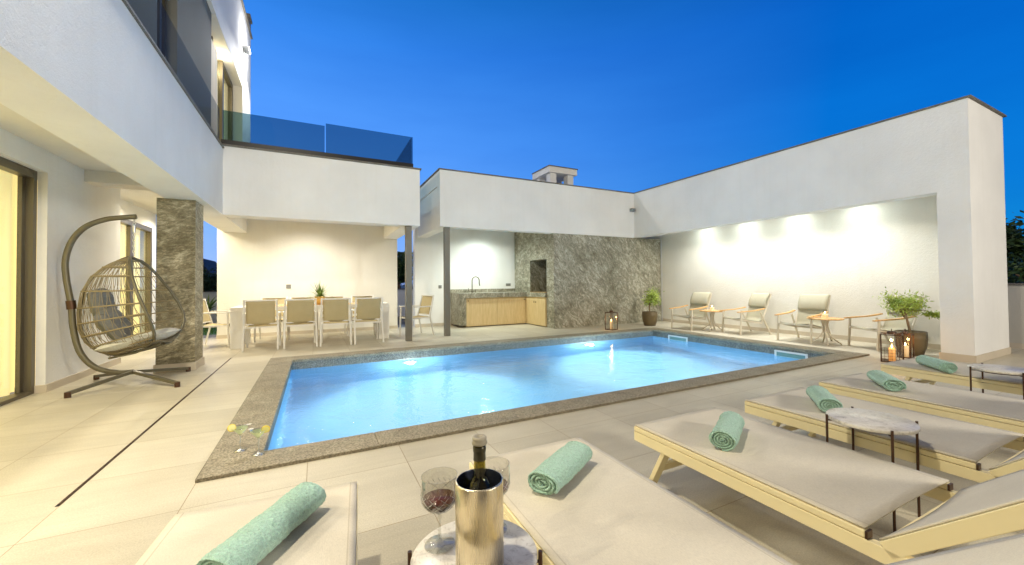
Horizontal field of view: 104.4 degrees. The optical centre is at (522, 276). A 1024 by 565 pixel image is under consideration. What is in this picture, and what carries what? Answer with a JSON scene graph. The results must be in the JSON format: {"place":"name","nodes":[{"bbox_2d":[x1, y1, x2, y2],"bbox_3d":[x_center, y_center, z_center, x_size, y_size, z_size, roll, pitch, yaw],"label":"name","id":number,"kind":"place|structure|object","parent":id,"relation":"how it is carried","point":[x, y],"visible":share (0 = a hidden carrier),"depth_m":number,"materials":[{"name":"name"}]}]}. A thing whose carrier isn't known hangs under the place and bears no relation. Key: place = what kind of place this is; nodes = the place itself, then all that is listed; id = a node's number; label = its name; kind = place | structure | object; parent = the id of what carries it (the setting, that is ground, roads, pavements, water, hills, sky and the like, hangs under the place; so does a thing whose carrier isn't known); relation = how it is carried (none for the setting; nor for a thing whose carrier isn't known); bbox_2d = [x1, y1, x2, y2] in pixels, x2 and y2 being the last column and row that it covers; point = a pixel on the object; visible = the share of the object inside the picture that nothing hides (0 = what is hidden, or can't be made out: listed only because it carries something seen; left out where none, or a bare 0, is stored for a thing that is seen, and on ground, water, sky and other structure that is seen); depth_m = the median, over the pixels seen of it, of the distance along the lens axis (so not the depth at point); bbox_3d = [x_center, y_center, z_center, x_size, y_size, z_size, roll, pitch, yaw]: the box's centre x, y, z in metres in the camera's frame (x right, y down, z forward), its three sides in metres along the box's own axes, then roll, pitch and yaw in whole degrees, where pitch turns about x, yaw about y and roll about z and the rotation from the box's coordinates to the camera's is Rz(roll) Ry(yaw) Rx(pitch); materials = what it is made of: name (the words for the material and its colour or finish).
{"place":"outdoors","nodes":[
{"label":"outdoors","id":0,"kind":"place"},
{"bbox_2d":[155,324,216,334],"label":"lawn","id":1,"kind":"structure","parent":0,"point":[207,330],"depth_m":10.57,"materials":[{"name":"green plant"}]},
{"bbox_2d":[205,295,216,328],"bbox_3d":[-8.962,0.992,11.301,1.342,0.996,1.218,-1,-1,20],"label":"palm plant","id":2,"kind":"object","parent":1,"relation":"on","point":[210,305],"visible":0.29,"depth_m":11.40,"materials":[{"name":"green plant"}]},
{"bbox_2d":[0,0,420,405],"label":"house","id":3,"kind":"structure","parent":0,"point":[140,109],"depth_m":5.46,"materials":[{"name":"paint"}]},
{"bbox_2d":[0,156,37,405],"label":"sliding door","id":4,"kind":"structure","parent":3,"relation":"in","point":[18,183],"depth_m":4.35,"materials":[{"name":"brown"}]},
{"bbox_2d":[120,220,151,335],"bbox_3d":[-7.473,0.169,7.497,0.223,2.418,1.796,0,-1,-27],"label":"sliding door","id":5,"kind":"structure","parent":3,"relation":"in","point":[126,237],"depth_m":7.97,"materials":[{"name":"brown"}]},
{"bbox_2d":[157,0,166,57],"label":"window","id":6,"kind":"structure","parent":3,"relation":"in","point":[161,4],"depth_m":4.90,"materials":[{"name":"brown"}]},
{"bbox_2d":[211,36,232,140],"bbox_3d":[-6.182,-3.000,8.054,0.180,2.750,2.074,0,-1,-27],"label":"balcony door","id":7,"kind":"structure","parent":3,"relation":"in","point":[222,74],"depth_m":8.11,"materials":[{"name":"brown"}]},
{"bbox_2d":[155,288,412,324],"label":"garden wall","id":8,"kind":"structure","parent":0,"point":[400,296],"depth_m":14.17,"materials":[{"name":"stone"}]},
{"bbox_2d":[397,285,412,324],"bbox_3d":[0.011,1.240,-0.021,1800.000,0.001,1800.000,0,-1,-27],"label":"ground","id":9,"kind":"structure","parent":0,"point":[402,319],"depth_m":14.13,"materials":[{"name":"grey"}]},
{"bbox_2d":[203,263,216,290],"bbox_3d":[-11.908,0.539,14.764,2.303,2.159,2.160,0,-1,-39],"label":"tree","id":10,"kind":"object","parent":9,"relation":"on","point":[209,282],"visible":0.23,"depth_m":14.71,"materials":[{"name":"green plant"}]},
{"bbox_2d":[203,259,216,275],"bbox_3d":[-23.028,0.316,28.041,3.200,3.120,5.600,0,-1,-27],"label":"hill","id":11,"kind":"structure","parent":9,"relation":"on","point":[211,264],"depth_m":27.66,"materials":[{"name":"blue"}]},
{"bbox_2d":[203,324,404,337],"bbox_3d":[-8.393,1.448,8.992,11.400,0.040,0.810,0,-1,-27],"label":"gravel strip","id":12,"kind":"object","parent":9,"relation":"on","point":[212,336],"depth_m":9.66,"materials":[{"name":"grey gravel"}]},
{"bbox_2d":[397,251,412,287],"bbox_3d":[-6.074,0.122,19.233,3.161,3.031,2.728,0,-1,-27],"label":"tree","id":13,"kind":"object","parent":9,"relation":"on","point":[400,267],"visible":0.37,"depth_m":18.95,"materials":[{"name":"green plant"}]},
{"bbox_2d":[1005,210,1023,280],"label":"tree","id":14,"kind":"object","parent":9,"relation":"on","point":[1014,243],"visible":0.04,"depth_m":9.52,"materials":[{"name":"green plant"}]},
{"bbox_2d":[1007,253,1023,282],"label":"tree","id":15,"kind":"object","parent":9,"relation":"on","point":[1018,273],"visible":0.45,"depth_m":7.76,"materials":[{"name":"green plant"}]},
{"bbox_2d":[1008,283,1023,348],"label":"garden wall","id":16,"kind":"structure","parent":9,"relation":"on","point":[1016,311],"depth_m":6.77,"materials":[{"name":"paint"}]},
{"bbox_2d":[0,321,1023,564],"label":"terrace","id":17,"kind":"structure","parent":0,"point":[126,505],"depth_m":2.72,"materials":[{"name":"tile"}]},
{"bbox_2d":[61,214,190,398],"bbox_3d":[-4.807,0.271,4.885,1.180,2.075,1.086,0,-1,-27],"label":"hanging egg chair","id":18,"kind":"object","parent":17,"relation":"on","point":[73,314],"visible":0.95,"depth_m":4.64,"materials":[{"name":"brown wicker"}]},
{"bbox_2d":[86,288,116,315],"bbox_3d":[-5.052,0.329,4.771,0.194,0.386,0.349,0,-1,-27],"label":"throw pillow","id":19,"kind":"object","parent":18,"relation":"on","point":[104,297],"visible":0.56,"depth_m":4.67,"materials":[{"name":"grey fabric"}]},
{"bbox_2d":[94,327,180,351],"bbox_3d":[-4.682,0.765,4.864,0.638,0.238,0.600,0,-1,-18],"label":"seat cushion","id":20,"kind":"object","parent":18,"relation":"on","point":[163,333],"visible":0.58,"depth_m":4.63,"materials":[{"name":"white fabric"}]},
{"bbox_2d":[93,307,134,339],"bbox_3d":[-4.874,0.567,4.741,0.274,0.434,0.476,0,-1,-27],"label":"throw pillow","id":21,"kind":"object","parent":20,"relation":"on","point":[117,322],"visible":0.65,"depth_m":4.64,"materials":[{"name":"grey fabric"}]},
{"bbox_2d":[55,358,230,506],"bbox_3d":[-3.652,1.297,4.336,0.018,0.024,4.953,0,-1,-27],"label":"drain channel","id":22,"kind":"object","parent":17,"relation":"on","point":[93,475],"visible":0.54,"depth_m":2.87,"materials":[{"name":"brown metal"}]},
{"bbox_2d":[203,299,229,347],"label":"dining chair","id":23,"kind":"object","parent":17,"relation":"on","point":[206,316],"visible":0.52,"depth_m":7.82,"materials":[{"name":"white metal"}]},
{"bbox_2d":[135,481,357,564],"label":"sun lounger","id":24,"kind":"object","parent":17,"relation":"on","point":[325,532],"visible":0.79,"depth_m":1.33,"materials":[{"name":"beige"}]},
{"bbox_2d":[196,482,325,564],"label":"rolled towel","id":25,"kind":"object","parent":24,"relation":"on","point":[256,540],"visible":1,"depth_m":1.22,"materials":[{"name":"green fabric"}]},
{"bbox_2d":[241,299,281,351],"bbox_3d":[-4.901,0.889,7.477,0.592,0.935,0.620,0,-1,-27],"label":"dining chair","id":26,"kind":"object","parent":17,"relation":"on","point":[260,313],"visible":1,"depth_m":7.28,"materials":[{"name":"white fabric"}]},
{"bbox_2d":[254,296,287,341],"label":"dining chair","id":27,"kind":"object","parent":17,"relation":"on","point":[281,300],"visible":0.32,"depth_m":8.97,"materials":[{"name":"white metal"}]},
{"bbox_2d":[282,298,317,348],"bbox_3d":[-4.353,0.889,7.773,0.592,0.935,0.620,0,-1,-31],"label":"dining chair","id":28,"kind":"object","parent":17,"relation":"on","point":[301,312],"visible":1,"depth_m":7.58,"materials":[{"name":"white fabric"}]},
{"bbox_2d":[288,296,317,339],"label":"dining chair","id":29,"kind":"object","parent":17,"relation":"on","point":[304,297],"visible":0.12,"depth_m":9.10,"materials":[{"name":"white metal"}]},
{"bbox_2d":[230,302,388,348],"bbox_3d":[-4.396,0.979,8.458,2.860,0.775,0.860,0,-1,-27],"label":"dining table","id":30,"kind":"object","parent":17,"relation":"on","point":[236,320],"visible":0.61,"depth_m":7.51,"materials":[{"name":"white painted metal"}]},
{"bbox_2d":[309,283,331,304],"bbox_3d":[-4.324,0.328,8.481,0.652,0.528,0.674,0,-1,-14],"label":"potted plant","id":31,"kind":"object","parent":30,"relation":"on","point":[319,294],"visible":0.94,"depth_m":8.40,"materials":[{"name":"green plant"}]},
{"bbox_2d":[319,295,348,335],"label":"dining chair","id":32,"kind":"object","parent":17,"relation":"on","point":[343,296],"visible":0.16,"depth_m":9.60,"materials":[{"name":"white metal"}]},
{"bbox_2d":[319,298,351,346],"bbox_3d":[-3.752,0.888,7.995,0.592,0.935,0.620,0,-1,-25],"label":"dining chair","id":33,"kind":"object","parent":17,"relation":"on","point":[333,311],"visible":1,"depth_m":7.78,"materials":[{"name":"white fabric"}]},
{"bbox_2d":[351,295,373,331],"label":"dining chair","id":34,"kind":"object","parent":17,"relation":"on","point":[359,296],"visible":0.21,"depth_m":9.73,"materials":[{"name":"white"}]},
{"bbox_2d":[352,297,383,344],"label":"dining chair","id":35,"kind":"object","parent":17,"relation":"on","point":[368,309],"visible":0.94,"depth_m":8.07,"materials":[{"name":"white fabric"}]},
{"bbox_2d":[399,295,434,336],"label":"dining chair","id":36,"kind":"object","parent":17,"relation":"on","point":[424,306],"visible":0.91,"depth_m":9.31,"materials":[{"name":"white fabric"}]},
{"bbox_2d":[408,520,542,564],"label":"marble side table","id":37,"kind":"object","parent":17,"relation":"on","point":[520,548],"visible":0.57,"depth_m":1.11,"materials":[{"name":"white stone"}]},
{"bbox_2d":[420,473,457,551],"bbox_3d":[-0.236,0.663,1.131,0.105,0.195,0.106,0,-1,-27],"label":"wine glass","id":38,"kind":"object","parent":37,"relation":"on","point":[440,501],"visible":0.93,"depth_m":1.12,"materials":[{"name":"clear glass"}]},
{"bbox_2d":[455,468,503,564],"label":"wine cooler","id":39,"kind":"object","parent":37,"relation":"on","point":[479,528],"visible":0.96,"depth_m":1.00,"materials":[{"name":"silver metal"}]},
{"bbox_2d":[465,434,493,489],"bbox_3d":[-0.114,0.580,1.058,0.084,0.308,0.084,0,-1,-27],"label":"wine bottle","id":40,"kind":"object","parent":39,"relation":"in","point":[479,480],"visible":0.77,"depth_m":1.04,"materials":[{"name":"green glass"}]},
{"bbox_2d":[489,456,509,494],"bbox_3d":[-0.089,0.663,1.199,0.106,0.195,0.105,-1,-1,5],"label":"wine glass","id":41,"kind":"object","parent":37,"relation":"on","point":[506,484],"visible":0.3,"depth_m":1.20,"materials":[{"name":"clear glass"}]},
{"bbox_2d":[450,276,546,326],"bbox_3d":[-0.714,0.666,11.038,2.075,1.383,1.928,0,-1,-27],"label":"outdoor kitchen","id":42,"kind":"object","parent":17,"relation":"on","point":[476,307],"visible":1,"depth_m":11.14,"materials":[{"name":"stone"}]},
{"bbox_2d":[466,298,496,325],"bbox_3d":[-1.118,0.983,10.982,0.905,0.735,0.041,0,-1,-27],"label":"door","id":43,"kind":"structure","parent":42,"relation":"in","point":[479,312],"depth_m":10.97,"materials":[{"name":"brown wood"}]},
{"bbox_2d":[497,298,525,324],"bbox_3d":[-0.306,0.983,11.404,0.914,0.735,0.041,0,-1,-27],"label":"door","id":44,"kind":"structure","parent":42,"relation":"in","point":[509,310],"depth_m":11.40,"materials":[{"name":"brown wood"}]},
{"bbox_2d":[526,298,534,323],"bbox_3d":[0.233,0.977,11.372,0.044,0.735,0.540,0,-1,-27],"label":"door","id":45,"kind":"structure","parent":42,"relation":"in","point":[530,302],"depth_m":11.37,"materials":[{"name":"brown wood"}]},
{"bbox_2d":[535,298,545,325],"bbox_3d":[0.484,0.967,10.888,0.044,0.735,0.540,0,-1,-27],"label":"door","id":46,"kind":"structure","parent":42,"relation":"in","point":[540,304],"depth_m":10.87,"materials":[{"name":"brown wood"}]},
{"bbox_2d":[195,327,869,482],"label":"swimming pool","id":47,"kind":"structure","parent":17,"relation":"in","point":[259,408],"depth_m":4.13,"materials":[{"name":"stone"}]},
{"bbox_2d":[227,423,249,452],"bbox_3d":[-1.980,1.124,2.786,0.110,0.196,0.108,-1,-1,5],"label":"cocktail glass","id":48,"kind":"object","parent":47,"relation":"on","point":[239,430],"visible":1,"depth_m":2.77,"materials":[{"name":"yellow"}]},
{"bbox_2d":[248,425,269,456],"bbox_3d":[-1.814,1.121,2.728,0.110,0.196,0.108,-1,-1,36],"label":"cocktail glass","id":49,"kind":"object","parent":47,"relation":"on","point":[257,433],"visible":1,"depth_m":2.72,"materials":[{"name":"clear glass"}]},
{"bbox_2d":[268,336,802,449],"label":"water","id":50,"kind":"structure","parent":47,"relation":"in","point":[318,404],"depth_m":5.41,"materials":[{"name":"blue liquid"}]},
{"bbox_2d":[605,309,617,329],"bbox_3d":[2.240,1.076,10.001,0.224,0.514,0.224,0,-1,-39],"label":"lantern","id":51,"kind":"object","parent":17,"relation":"on","point":[610,311],"visible":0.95,"depth_m":9.98,"materials":[{"name":"brown metal"}]},
{"bbox_2d":[640,286,663,325],"bbox_3d":[3.531,0.792,10.855,0.533,1.088,0.727,0,-1,-27],"label":"potted tree","id":52,"kind":"object","parent":17,"relation":"on","point":[649,317],"visible":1,"depth_m":10.73,"materials":[{"name":"green plant"}]},
{"bbox_2d":[669,292,711,330],"bbox_3d":[4.295,0.862,10.081,0.882,0.917,0.655,0,-1,-27],"label":"lounge chair","id":53,"kind":"object","parent":17,"relation":"on","point":[699,301],"visible":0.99,"depth_m":10.15,"materials":[{"name":"beige fabric"}]},
{"bbox_2d":[699,310,724,330],"bbox_3d":[4.590,1.060,9.599,0.564,0.486,0.564,0,-1,-27],"label":"side table","id":54,"kind":"object","parent":17,"relation":"on","point":[711,317],"visible":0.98,"depth_m":9.57,"materials":[{"name":"brown wood"}]},
{"bbox_2d":[413,94,1011,362],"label":"poolside pavilion","id":55,"kind":"structure","parent":17,"relation":"on","point":[852,222],"depth_m":8.73,"materials":[{"name":"paint"}]},
{"bbox_2d":[719,293,771,334],"bbox_3d":[5.110,0.837,9.071,0.882,0.917,0.655,0,-1,-9],"label":"lounge chair","id":56,"kind":"object","parent":17,"relation":"on","point":[758,303],"visible":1,"depth_m":9.05,"materials":[{"name":"beige fabric"}]},
{"bbox_2d":[469,437,1023,564],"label":"sun lounger","id":57,"kind":"object","parent":17,"relation":"on","point":[601,507],"visible":0.73,"depth_m":1.35,"materials":[{"name":"beige fabric"}]},
{"bbox_2d":[528,441,592,494],"bbox_3d":[0.170,0.806,1.695,0.146,0.095,0.369,-1,-1,32],"label":"rolled towel","id":58,"kind":"object","parent":57,"relation":"on","point":[557,470],"visible":1,"depth_m":1.61,"materials":[{"name":"green fabric"}]},
{"bbox_2d":[774,294,832,343],"bbox_3d":[5.590,0.812,7.870,0.882,0.917,0.655,0,-1,-27],"label":"lounge chair","id":59,"kind":"object","parent":17,"relation":"on","point":[812,305],"visible":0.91,"depth_m":7.96,"materials":[{"name":"beige fabric"}]},
{"bbox_2d":[806,317,843,345],"bbox_3d":[5.644,1.012,7.398,0.564,0.486,0.564,0,-1,-39],"label":"side table","id":60,"kind":"object","parent":17,"relation":"on","point":[825,331],"visible":0.92,"depth_m":7.36,"materials":[{"name":"beige wood"}]},
{"bbox_2d":[634,407,1023,563],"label":"sun lounger","id":61,"kind":"object","parent":17,"relation":"on","point":[846,496],"visible":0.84,"depth_m":1.62,"materials":[{"name":"beige fabric"}]},
{"bbox_2d":[709,411,744,451],"bbox_3d":[1.083,0.810,2.093,0.130,0.111,0.368,-1,-1,35],"label":"rolled towel","id":62,"kind":"object","parent":61,"relation":"on","point":[725,434],"visible":1,"depth_m":1.98,"materials":[{"name":"green fabric"}]},
{"bbox_2d":[825,406,920,531],"bbox_3d":[1.792,0.962,2.038,0.364,0.474,0.364,0,-1,-27],"label":"marble side table","id":63,"kind":"object","parent":17,"relation":"on","point":[877,422],"visible":0.95,"depth_m":1.98,"materials":[{"name":"white stone"}]},
{"bbox_2d":[745,387,1023,482],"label":"sun lounger","id":64,"kind":"object","parent":17,"relation":"on","point":[959,448],"visible":0.68,"depth_m":2.15,"materials":[{"name":"beige fabric"}]},
{"bbox_2d":[806,385,842,411],"bbox_3d":[1.991,0.806,2.626,0.134,0.100,0.369,-1,-1,26],"label":"rolled towel","id":65,"kind":"object","parent":64,"relation":"on","point":[823,399],"visible":0.88,"depth_m":2.51,"materials":[{"name":"green fabric"}]},
{"bbox_2d":[844,295,924,350],"bbox_3d":[6.285,0.788,6.891,0.882,0.917,0.655,-1,-1,1],"label":"lounge chair","id":66,"kind":"object","parent":17,"relation":"on","point":[890,322],"visible":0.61,"depth_m":6.91,"materials":[{"name":"beige fabric"}]},
{"bbox_2d":[880,329,903,361],"bbox_3d":[5.366,0.994,5.766,0.249,0.474,0.249,-1,-1,42],"label":"lantern","id":67,"kind":"object","parent":17,"relation":"on","point":[881,350],"visible":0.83,"depth_m":5.74,"materials":[{"name":"brown metal"}]},
{"bbox_2d":[888,345,895,360],"bbox_3d":[5.367,1.102,5.764,0.076,0.239,0.076,0,-1,-27],"label":"pillar candle","id":68,"kind":"object","parent":67,"relation":"in","point":[893,357],"visible":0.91,"depth_m":5.73,"materials":[{"name":"brown wax"}]},
{"bbox_2d":[896,329,914,358],"bbox_3d":[5.844,1.015,6.059,0.164,0.434,0.164,0,-1,-33],"label":"lantern","id":69,"kind":"object","parent":17,"relation":"on","point":[904,332],"visible":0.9,"depth_m":6.04,"materials":[{"name":"brown metal"}]},
{"bbox_2d":[904,343,908,356],"bbox_3d":[5.845,1.111,6.057,0.076,0.223,0.076,0,-1,-27],"label":"pillar candle","id":70,"kind":"object","parent":69,"relation":"in","point":[906,350],"visible":0.86,"depth_m":6.02,"materials":[{"name":"beige wax"}]},
{"bbox_2d":[873,287,939,355],"bbox_3d":[6.143,0.691,6.284,0.708,1.083,0.807,0,-1,-27],"label":"potted tree","id":71,"kind":"object","parent":17,"relation":"on","point":[909,305],"visible":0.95,"depth_m":6.21,"materials":[{"name":"green plant"}]},
{"bbox_2d":[819,373,1023,433],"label":"sun lounger","id":72,"kind":"object","parent":17,"relation":"on","point":[997,411],"visible":0.84,"depth_m":2.77,"materials":[{"name":"beige fabric"}]},
{"bbox_2d":[866,370,906,390],"bbox_3d":[2.834,0.806,3.097,0.146,0.095,0.369,-1,-1,26],"label":"rolled towel","id":73,"kind":"object","parent":72,"relation":"on","point":[887,381],"visible":1,"depth_m":2.98,"materials":[{"name":"green fabric"}]},
{"bbox_2d":[881,358,1022,394],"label":"sun lounger","id":74,"kind":"object","parent":17,"relation":"on","point":[910,368],"visible":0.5,"depth_m":3.54,"materials":[{"name":"beige"}]},
{"bbox_2d":[916,355,957,373],"bbox_3d":[3.842,0.812,3.691,0.130,0.111,0.387,-1,-1,20],"label":"rolled towel","id":75,"kind":"object","parent":74,"relation":"on","point":[941,365],"visible":1,"depth_m":3.60,"materials":[{"name":"green fabric"}]},
{"bbox_2d":[967,363,1023,399],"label":"marble side table","id":76,"kind":"object","parent":17,"relation":"on","point":[982,368],"visible":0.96,"depth_m":3.16,"materials":[{"name":"white stone"}]},
{"bbox_2d":[203,0,1023,284],"label":"sky","id":77,"kind":"structure","parent":0,"point":[633,96],"materials":[{"name":"blue"}]}
]}

